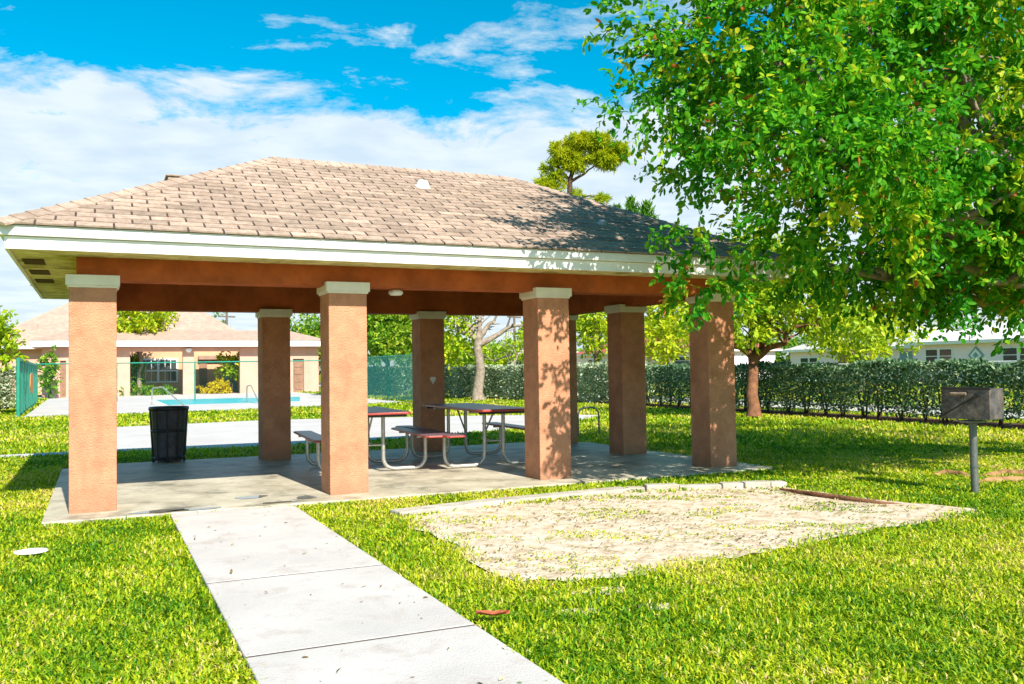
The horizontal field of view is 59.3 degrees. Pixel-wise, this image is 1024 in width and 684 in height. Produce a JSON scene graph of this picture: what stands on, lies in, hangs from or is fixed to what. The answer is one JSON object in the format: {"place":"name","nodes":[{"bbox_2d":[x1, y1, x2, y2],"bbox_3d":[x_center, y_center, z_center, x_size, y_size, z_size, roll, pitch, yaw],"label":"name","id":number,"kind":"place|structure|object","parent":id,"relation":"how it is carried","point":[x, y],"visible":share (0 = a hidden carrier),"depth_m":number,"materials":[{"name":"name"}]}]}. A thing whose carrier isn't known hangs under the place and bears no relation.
{"place":"outdoors","nodes":[
{"label":"outdoors","id":0,"kind":"place"},
{"bbox_2d":[0,452,68,456],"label":"narrow side path","id":1,"kind":"structure","parent":0,"point":[51,453],"depth_m":14.76,"materials":[{"name":"concrete"}]},
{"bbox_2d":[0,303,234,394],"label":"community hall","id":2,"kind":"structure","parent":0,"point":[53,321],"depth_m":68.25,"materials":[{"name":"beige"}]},
{"bbox_2d":[24,392,408,416],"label":"pool deck","id":3,"kind":"structure","parent":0,"point":[125,404],"depth_m":39.07,"materials":[{"name":"concrete"}]},
{"bbox_2d":[130,352,146,391],"bbox_3d":[-24.471,1.810,58.148,1.749,3.285,1.825,0,-2,-25],"label":"courtyard shrub","id":4,"kind":"object","parent":3,"relation":"on","point":[133,370],"visible":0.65,"depth_m":57.93,"materials":[{"name":"green plant"}]},
{"bbox_2d":[151,387,184,405],"bbox_3d":[-14.309,2.254,37.356,0.054,0.800,3.915,1,-2,-40],"label":"pool handrail","id":5,"kind":"object","parent":3,"relation":"on","point":[164,389],"visible":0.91,"depth_m":38.13,"materials":[{"name":"silver metal"}]},
{"bbox_2d":[30,330,319,397],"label":"pool house","id":6,"kind":"structure","parent":3,"relation":"on","point":[184,345],"depth_m":59.05,"materials":[{"name":"beige paint"}]},
{"bbox_2d":[60,361,65,397],"bbox_3d":[-27.302,2.267,54.735,0.326,2.240,0.115,0,-2,-25],"label":"door","id":7,"kind":"structure","parent":6,"relation":"in","point":[62,370],"depth_m":54.70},
{"bbox_2d":[141,358,177,382],"bbox_3d":[-24.723,2.003,62.894,2.607,1.700,0.069,0,-2,-25],"label":"window","id":8,"kind":"structure","parent":6,"relation":"in","point":[155,372],"depth_m":62.98,"materials":[{"name":"white glass"}]},
{"bbox_2d":[199,363,206,392],"bbox_3d":[-22.008,2.502,64.125,0.542,2.200,0.069,0,-2,-25],"label":"door","id":9,"kind":"structure","parent":6,"relation":"in","point":[202,366],"depth_m":64.09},
{"bbox_2d":[224,363,235,391],"bbox_3d":[-20.325,2.502,64.899,0.833,2.200,0.069,0,-2,-25],"label":"door","id":10,"kind":"structure","parent":6,"relation":"in","point":[234,382],"depth_m":64.93,"materials":[{"name":"teal"}]},
{"bbox_2d":[293,359,303,391],"bbox_3d":[-14.414,2.263,60.665,0.735,2.240,0.115,0,-2,-25],"label":"door","id":11,"kind":"structure","parent":6,"relation":"in","point":[298,366],"depth_m":60.62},
{"bbox_2d":[37,360,320,401],"bbox_3d":[-15.659,1.982,44.522,14.771,2.030,0.073,-1,-2,-9],"label":"chain link fence","id":12,"kind":"object","parent":3,"relation":"on","point":[176,362],"visible":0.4,"depth_m":44.48,"materials":[{"name":"green metal"}]},
{"bbox_2d":[196,378,231,393],"bbox_3d":[-19.634,3.008,59.368,2.155,1.349,2.378,-1,-2,-6],"label":"flower bush","id":13,"kind":"object","parent":3,"relation":"on","point":[225,387],"visible":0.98,"depth_m":59.10,"materials":[{"name":"yellow plant"}]},
{"bbox_2d":[214,351,238,392],"bbox_3d":[-18.768,1.714,60.094,2.225,3.430,2.227,0,-2,-25],"label":"palm shrub","id":14,"kind":"object","parent":3,"relation":"on","point":[229,370],"visible":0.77,"depth_m":59.81,"materials":[{"name":"green plant"}]},
{"bbox_2d":[148,396,308,405],"bbox_3d":[-13.118,2.812,43.483,7.905,0.001,9.726,0,-2,-25],"label":"pool coping","id":15,"kind":"object","parent":3,"relation":"on","point":[303,398],"visible":0.29,"depth_m":41.51,"materials":[{"name":"white concrete"}]},
{"bbox_2d":[246,385,257,401],"bbox_3d":[-11.408,2.281,39.594,0.056,0.801,3.304,0,-2,-25],"label":"pool handrail","id":16,"kind":"object","parent":3,"relation":"on","point":[247,393],"visible":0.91,"depth_m":41.03,"materials":[{"name":"silver metal"}]},
{"bbox_2d":[156,397,299,404],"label":"swimming pool water","id":17,"kind":"structure","parent":0,"point":[209,401],"depth_m":42.61,"materials":[{"name":"blue liquid"}]},
{"bbox_2d":[117,415,597,451],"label":"concrete pavement","id":18,"kind":"structure","parent":0,"point":[228,434],"depth_m":20.00,"materials":[{"name":"grey concrete"}]},
{"bbox_2d":[170,505,563,683],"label":"concrete walkway","id":19,"kind":"structure","parent":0,"point":[287,612],"depth_m":4.65,"materials":[{"name":"grey concrete"}]},
{"bbox_2d":[41,442,771,526],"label":"pavilion floor slab","id":20,"kind":"structure","parent":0,"point":[223,483],"depth_m":10.51,"materials":[{"name":"concrete"}]},
{"bbox_2d":[148,406,188,462],"bbox_3d":[-4.897,1.313,12.847,0.550,0.786,0.550,0,-2,-25],"label":"trash can","id":21,"kind":"object","parent":20,"relation":"on","point":[168,428],"visible":1,"depth_m":12.67,"materials":[{"name":"black plastic"}]},
{"bbox_2d":[129,495,315,513],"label":"rain puddles","id":22,"kind":"object","parent":20,"relation":"on","point":[244,497],"visible":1,"depth_m":8.29,"materials":[{"name":"liquid"}]},
{"bbox_2d":[293,407,442,470],"bbox_3d":[-1.887,1.242,11.569,1.580,0.745,1.900,0,-2,-21],"label":"picnic table","id":23,"kind":"object","parent":20,"relation":"on","point":[314,437],"visible":0.62,"depth_m":11.26,"materials":[{"name":"red metal"}]},
{"bbox_2d":[0,156,794,513],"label":"picnic pavilion","id":24,"kind":"structure","parent":20,"relation":"on","point":[340,248],"depth_m":9.93,"materials":[{"name":"paint"}]},
{"bbox_2d":[395,403,524,467],"bbox_3d":[-0.510,1.243,12.236,1.580,0.745,2.400,0,-2,-23],"label":"picnic table","id":25,"kind":"object","parent":20,"relation":"on","point":[485,409],"visible":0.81,"depth_m":11.71,"materials":[{"name":"red metal"}]},
{"bbox_2d":[0,371,1023,683],"bbox_3d":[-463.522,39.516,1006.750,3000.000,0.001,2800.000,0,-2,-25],"label":"lawn ground","id":26,"kind":"structure","parent":0,"point":[586,581],"depth_m":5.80,"materials":[{"name":"green plant"}]},
{"bbox_2d":[0,365,15,409],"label":"hedge","id":27,"kind":"object","parent":26,"relation":"on","point":[7,390],"visible":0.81,"depth_m":35.37,"materials":[{"name":"green plant"}]},
{"bbox_2d":[0,305,28,372],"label":"corner tree","id":28,"kind":"object","parent":26,"relation":"on","point":[6,342],"visible":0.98,"depth_m":30.07,"materials":[{"name":"green plant"}]},
{"bbox_2d":[16,358,37,416],"bbox_3d":[-19.151,1.779,35.880,0.283,2.000,16.920,0,-2,-26],"label":"pool fence","id":29,"kind":"object","parent":26,"relation":"on","point":[26,385],"visible":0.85,"depth_m":32.06,"materials":[{"name":"teal fabric"}]},
{"bbox_2d":[13,548,48,554],"bbox_3d":[-3.418,1.486,6.396,0.227,0.024,0.173,0,-2,-25],"label":"irrigation cap","id":30,"kind":"object","parent":26,"relation":"on","point":[29,551],"visible":1,"depth_m":6.35,"materials":[{"name":"white plastic"}]},
{"bbox_2d":[36,344,63,398],"bbox_3d":[-27.116,1.753,52.537,1.683,3.327,1.721,0,-2,-25],"label":"shrub","id":31,"kind":"object","parent":26,"relation":"on","point":[46,377],"visible":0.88,"depth_m":52.36,"materials":[{"name":"green plant"}]},
{"bbox_2d":[119,383,176,395],"bbox_3d":[-23.372,3.141,57.503,3.926,1.134,3.288,0,-2,-25],"label":"shrub","id":32,"kind":"object","parent":26,"relation":"on","point":[145,390],"visible":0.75,"depth_m":56.96,"materials":[{"name":"green plant"}]},
{"bbox_2d":[117,311,179,394],"bbox_3d":[-24.259,0.074,58.263,4.727,6.872,4.115,-1,-2,7],"label":"courtyard tree","id":33,"kind":"object","parent":26,"relation":"on","point":[139,321],"visible":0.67,"depth_m":57.61,"materials":[{"name":"green plant"}]},
{"bbox_2d":[212,312,230,326],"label":"distant tree","id":34,"kind":"object","parent":26,"relation":"on","point":[215,316],"visible":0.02,"depth_m":120.47,"materials":[{"name":"green plant"}]},
{"bbox_2d":[218,312,234,324],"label":"utility pole","id":35,"kind":"object","parent":26,"relation":"on","point":[226,316],"visible":0.21,"depth_m":95.08,"materials":[{"name":"grey wood"}]},
{"bbox_2d":[290,313,319,334],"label":"distant tree","id":36,"kind":"object","parent":26,"relation":"on","point":[302,319],"visible":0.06,"depth_m":94.78,"materials":[{"name":"green plant"}]},
{"bbox_2d":[290,314,320,374],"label":"distant tree","id":37,"kind":"object","parent":26,"relation":"on","point":[313,323],"visible":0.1,"depth_m":91.58,"materials":[{"name":"green plant"}]},
{"bbox_2d":[367,314,411,357],"bbox_3d":[-6.586,-0.284,48.522,6.106,6.478,6.047,0,-2,-25],"label":"leafy tree","id":38,"kind":"object","parent":26,"relation":"on","point":[390,334],"visible":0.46,"depth_m":47.01,"materials":[{"name":"green plant"}]},
{"bbox_2d":[367,354,412,400],"bbox_3d":[-6.252,1.714,41.485,0.069,2.100,9.477,0,-2,-27],"label":"windscreen fence","id":39,"kind":"object","parent":26,"relation":"on","point":[389,377],"visible":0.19,"depth_m":39.80,"materials":[{"name":"teal fabric"}]},
{"bbox_2d":[400,337,474,366],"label":"distant tree","id":40,"kind":"object","parent":26,"relation":"on","point":[450,356],"visible":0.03,"depth_m":109.98,"materials":[{"name":"green plant"}]},
{"bbox_2d":[402,315,522,400],"bbox_3d":[-2.057,-0.070,38.605,5.460,5.326,4.062,0,-2,-25],"label":"forked tree","id":41,"kind":"object","parent":26,"relation":"on","point":[468,330],"visible":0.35,"depth_m":37.88,"materials":[{"name":"grey plant"}]},
{"bbox_2d":[454,341,504,366],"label":"distant tree","id":42,"kind":"object","parent":26,"relation":"on","point":[490,345],"visible":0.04,"depth_m":114.60,"materials":[{"name":"green plant"}]},
{"bbox_2d":[448,321,523,365],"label":"rounded tree","id":43,"kind":"object","parent":26,"relation":"on","point":[509,357],"visible":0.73,"depth_m":67.38,"materials":[{"name":"green plant"}]},
{"bbox_2d":[476,610,509,615],"bbox_3d":[-0.096,1.350,4.483,0.170,0.028,0.064,-1,-2,0],"label":"fallen leaf","id":44,"kind":"object","parent":26,"relation":"on","point":[491,613],"visible":1,"depth_m":4.49,"materials":[{"name":"orange plant"}]},
{"bbox_2d":[390,486,629,516],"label":"patch edging kerb","id":45,"kind":"structure","parent":26,"relation":"on","point":[470,504],"depth_m":8.49,"materials":[{"name":"concrete"}]},
{"bbox_2d":[0,382,1023,457],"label":"lawn grass","id":46,"kind":"structure","parent":26,"relation":"on","point":[25,441],"depth_m":18.41,"materials":[{"name":"green plant"}]},
{"bbox_2d":[507,316,520,363],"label":"utility pole","id":47,"kind":"object","parent":26,"relation":"on","point":[514,323],"visible":0.27,"depth_m":90.03,"materials":[{"name":"grey wood"}]},
{"bbox_2d":[578,406,599,435],"bbox_3d":[1.445,1.503,16.985,0.486,0.568,0.036,0,-2,-25],"label":"steel hoop","id":48,"kind":"object","parent":26,"relation":"on","point":[580,409],"visible":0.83,"depth_m":17.03,"materials":[{"name":"grey metal"}]},
{"bbox_2d":[576,312,607,399],"bbox_3d":[3.623,-0.017,36.574,3.980,4.881,3.252,0,-2,-25],"label":"leafy tree","id":49,"kind":"object","parent":26,"relation":"on","point":[592,327],"visible":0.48,"depth_m":35.91,"materials":[{"name":"green plant"}]},
{"bbox_2d":[577,334,606,351],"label":"distant tree","id":50,"kind":"object","parent":26,"relation":"on","point":[580,349],"visible":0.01,"depth_m":112.55,"materials":[{"name":"green plant"}]},
{"bbox_2d":[558,586,668,615],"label":"bare soil spots","id":51,"kind":"object","parent":26,"relation":"on","point":[610,594],"visible":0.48,"depth_m":5.08,"materials":[{"name":"beige soil"}]},
{"bbox_2d":[621,194,639,212],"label":"spiky tree","id":52,"kind":"object","parent":26,"relation":"on","point":[629,204],"visible":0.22,"depth_m":72.14,"materials":[{"name":"green plant"}]},
{"bbox_2d":[636,199,658,381],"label":"spiky tree","id":53,"kind":"object","parent":26,"relation":"on","point":[646,209],"visible":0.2,"depth_m":70.09,"materials":[{"name":"green plant"}]},
{"bbox_2d":[644,301,689,398],"bbox_3d":[6.194,-0.075,34.411,3.820,4.796,4.062,-1,-2,15],"label":"young tree","id":54,"kind":"object","parent":26,"relation":"on","point":[660,327],"visible":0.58,"depth_m":33.84,"materials":[{"name":"green plant"}]},
{"bbox_2d":[319,384,1023,413],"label":"street kerb","id":55,"kind":"structure","parent":26,"relation":"on","point":[834,403],"depth_m":26.14,"materials":[{"name":"concrete"}]},
{"bbox_2d":[404,487,977,581],"bbox_3d":[1.567,1.480,7.599,4.730,0.001,3.192,0,-2,-25],"label":"sand patch","id":56,"kind":"object","parent":26,"relation":"on","point":[643,555],"visible":0.68,"depth_m":7.19,"materials":[{"name":"beige sand"}]},
{"bbox_2d":[194,485,972,683],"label":"leaf litter","id":57,"kind":"object","parent":56,"relation":"on","point":[537,557],"visible":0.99,"depth_m":7.37,"materials":[{"name":"brown plant"}]},
{"bbox_2d":[779,488,900,503],"bbox_3d":[3.076,1.477,8.595,0.207,0.067,1.296,1,-2,-41],"label":"wooden edging","id":58,"kind":"object","parent":56,"relation":"on","point":[831,496],"visible":0.86,"depth_m":8.50,"materials":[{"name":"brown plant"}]},
{"bbox_2d":[626,480,786,491],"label":"broken patch kerb","id":59,"kind":"structure","parent":26,"relation":"on","point":[732,485],"depth_m":9.35,"materials":[{"name":"concrete"}]},
{"bbox_2d":[488,397,1023,429],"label":"hedge bed","id":60,"kind":"object","parent":26,"relation":"on","point":[914,420],"visible":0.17,"depth_m":21.54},
{"bbox_2d":[444,360,654,402],"bbox_3d":[0.607,1.684,37.640,1.538,1.688,14.477,0,-2,-33],"label":"hedge","id":61,"kind":"object","parent":60,"relation":"on","point":[592,377],"visible":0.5,"depth_m":37.71,"materials":[{"name":"green plant"}]},
{"bbox_2d":[645,357,1023,425],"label":"hedge","id":62,"kind":"object","parent":60,"relation":"on","point":[785,371],"visible":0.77,"depth_m":21.42,"materials":[{"name":"green plant"}]},
{"bbox_2d":[767,329,813,362],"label":"distant tree","id":63,"kind":"object","parent":26,"relation":"on","point":[793,342],"visible":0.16,"depth_m":97.93,"materials":[{"name":"green plant"}]},
{"bbox_2d":[680,219,909,417],"bbox_3d":[7.003,-0.610,23.518,5.821,5.344,4.503,-1,-2,-3],"label":"hedge side tree","id":64,"kind":"object","parent":26,"relation":"on","point":[761,327],"visible":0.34,"depth_m":22.41,"materials":[{"name":"green plant"}]},
{"bbox_2d":[572,0,1023,356],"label":"shade tree","id":65,"kind":"object","parent":26,"relation":"on","point":[924,219],"visible":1,"depth_m":8.52,"materials":[{"name":"green plant"}]},
{"bbox_2d":[797,291,935,390],"bbox_3d":[15.696,-0.005,40.474,6.133,4.729,5.019,0,-2,-25],"label":"young tree","id":66,"kind":"object","parent":26,"relation":"on","point":[880,345],"visible":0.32,"depth_m":39.36,"materials":[{"name":"green plant"}]},
{"bbox_2d":[781,323,956,381],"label":"bungalow","id":67,"kind":"object","parent":26,"relation":"on","point":[798,354],"visible":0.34,"depth_m":72.30,"materials":[{"name":"white painted stucco"},{"name":"glass"}]},
{"bbox_2d":[800,357,817,363],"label":"window","id":68,"kind":"structure","parent":67,"relation":"in","point":[802,359],"depth_m":74.82,"materials":[{"name":"white glass"}]},
{"bbox_2d":[838,354,859,379],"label":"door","id":69,"kind":"structure","parent":67,"relation":"in","point":[839,362],"depth_m":71.36,"materials":[{"name":"white"}]},
{"bbox_2d":[900,352,911,381],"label":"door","id":70,"kind":"structure","parent":67,"relation":"in","point":[903,356],"depth_m":65.87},
{"bbox_2d":[797,361,1021,383],"bbox_3d":[22.620,1.986,55.531,0.068,1.384,48.068,0,-2,-25],"label":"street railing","id":71,"kind":"object","parent":26,"relation":"on","point":[920,373],"visible":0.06,"depth_m":48.29,"materials":[{"name":"white metal"}]},
{"bbox_2d":[932,469,969,476],"bbox_3d":[4.888,1.507,10.034,0.383,0.124,0.469,0,-2,-25],"label":"surface root","id":72,"kind":"object","parent":26,"relation":"on","point":[945,471],"visible":0.23,"depth_m":10.16,"materials":[{"name":"brown wood"}]},
{"bbox_2d":[930,313,988,330],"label":"distant tree","id":73,"kind":"object","parent":26,"relation":"on","point":[957,323],"visible":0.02,"depth_m":109.59,"materials":[{"name":"green plant"}]},
{"bbox_2d":[904,319,1023,382],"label":"bungalow","id":74,"kind":"object","parent":26,"relation":"on","point":[953,347],"visible":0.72,"depth_m":56.69,"materials":[{"name":"white painted stucco"},{"name":"glass"},{"name":"white roofing"}]},
{"bbox_2d":[925,348,952,361],"bbox_3d":[27.776,0.922,58.580,0.079,1.050,2.147,0,-2,-25],"label":"window","id":75,"kind":"structure","parent":74,"relation":"in","point":[931,354],"depth_m":58.57,"materials":[{"name":"white glass"}]},
{"bbox_2d":[1002,346,1023,362],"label":"window","id":76,"kind":"structure","parent":74,"relation":"in","point":[1012,354],"depth_m":53.82,"materials":[{"name":"white glass"}]},
{"bbox_2d":[939,387,1003,492],"bbox_3d":[4.467,1.010,8.742,0.302,1.149,0.492,0,-2,-36],"label":"park grill","id":77,"kind":"object","parent":26,"relation":"on","point":[981,404],"visible":0.99,"depth_m":8.69,"materials":[{"name":"grey metal"}]},
{"bbox_2d":[979,476,1023,483],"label":"surface root","id":78,"kind":"object","parent":26,"relation":"on","point":[1003,478],"visible":0.37,"depth_m":9.52,"materials":[{"name":"brown wood"}]},
{"bbox_2d":[982,469,1023,476],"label":"surface root","id":79,"kind":"object","parent":26,"relation":"on","point":[999,472],"visible":0.35,"depth_m":10.05,"materials":[{"name":"brown wood"}]},
{"bbox_2d":[0,0,1023,369],"label":"sky","id":80,"kind":"structure","parent":0,"point":[97,97],"materials":[{"name":"blue"}]},
{"bbox_2d":[531,129,632,203],"bbox_3d":[3.596,-3.993,44.874,5.190,13.248,2.171,-1,-2,5],"label":"pine tree","id":81,"kind":"object","parent":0,"point":[571,156],"visible":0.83,"depth_m":44.67,"materials":[{"name":"green plant"}]},
{"bbox_2d":[319,385,1023,420],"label":"street pavement","id":82,"kind":"structure","parent":0,"point":[918,413],"depth_m":24.55,"materials":[{"name":"grey asphalt"}]},
{"bbox_2d":[577,337,782,377],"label":"building","id":83,"kind":"structure","parent":0,"point":[770,355],"depth_m":88.60,"materials":[{"name":"paint"}]},
{"bbox_2d":[664,356,689,364],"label":"window","id":84,"kind":"structure","parent":83,"relation":"in","point":[682,360],"depth_m":87.74,"materials":[{"name":"white glass"}]}
]}

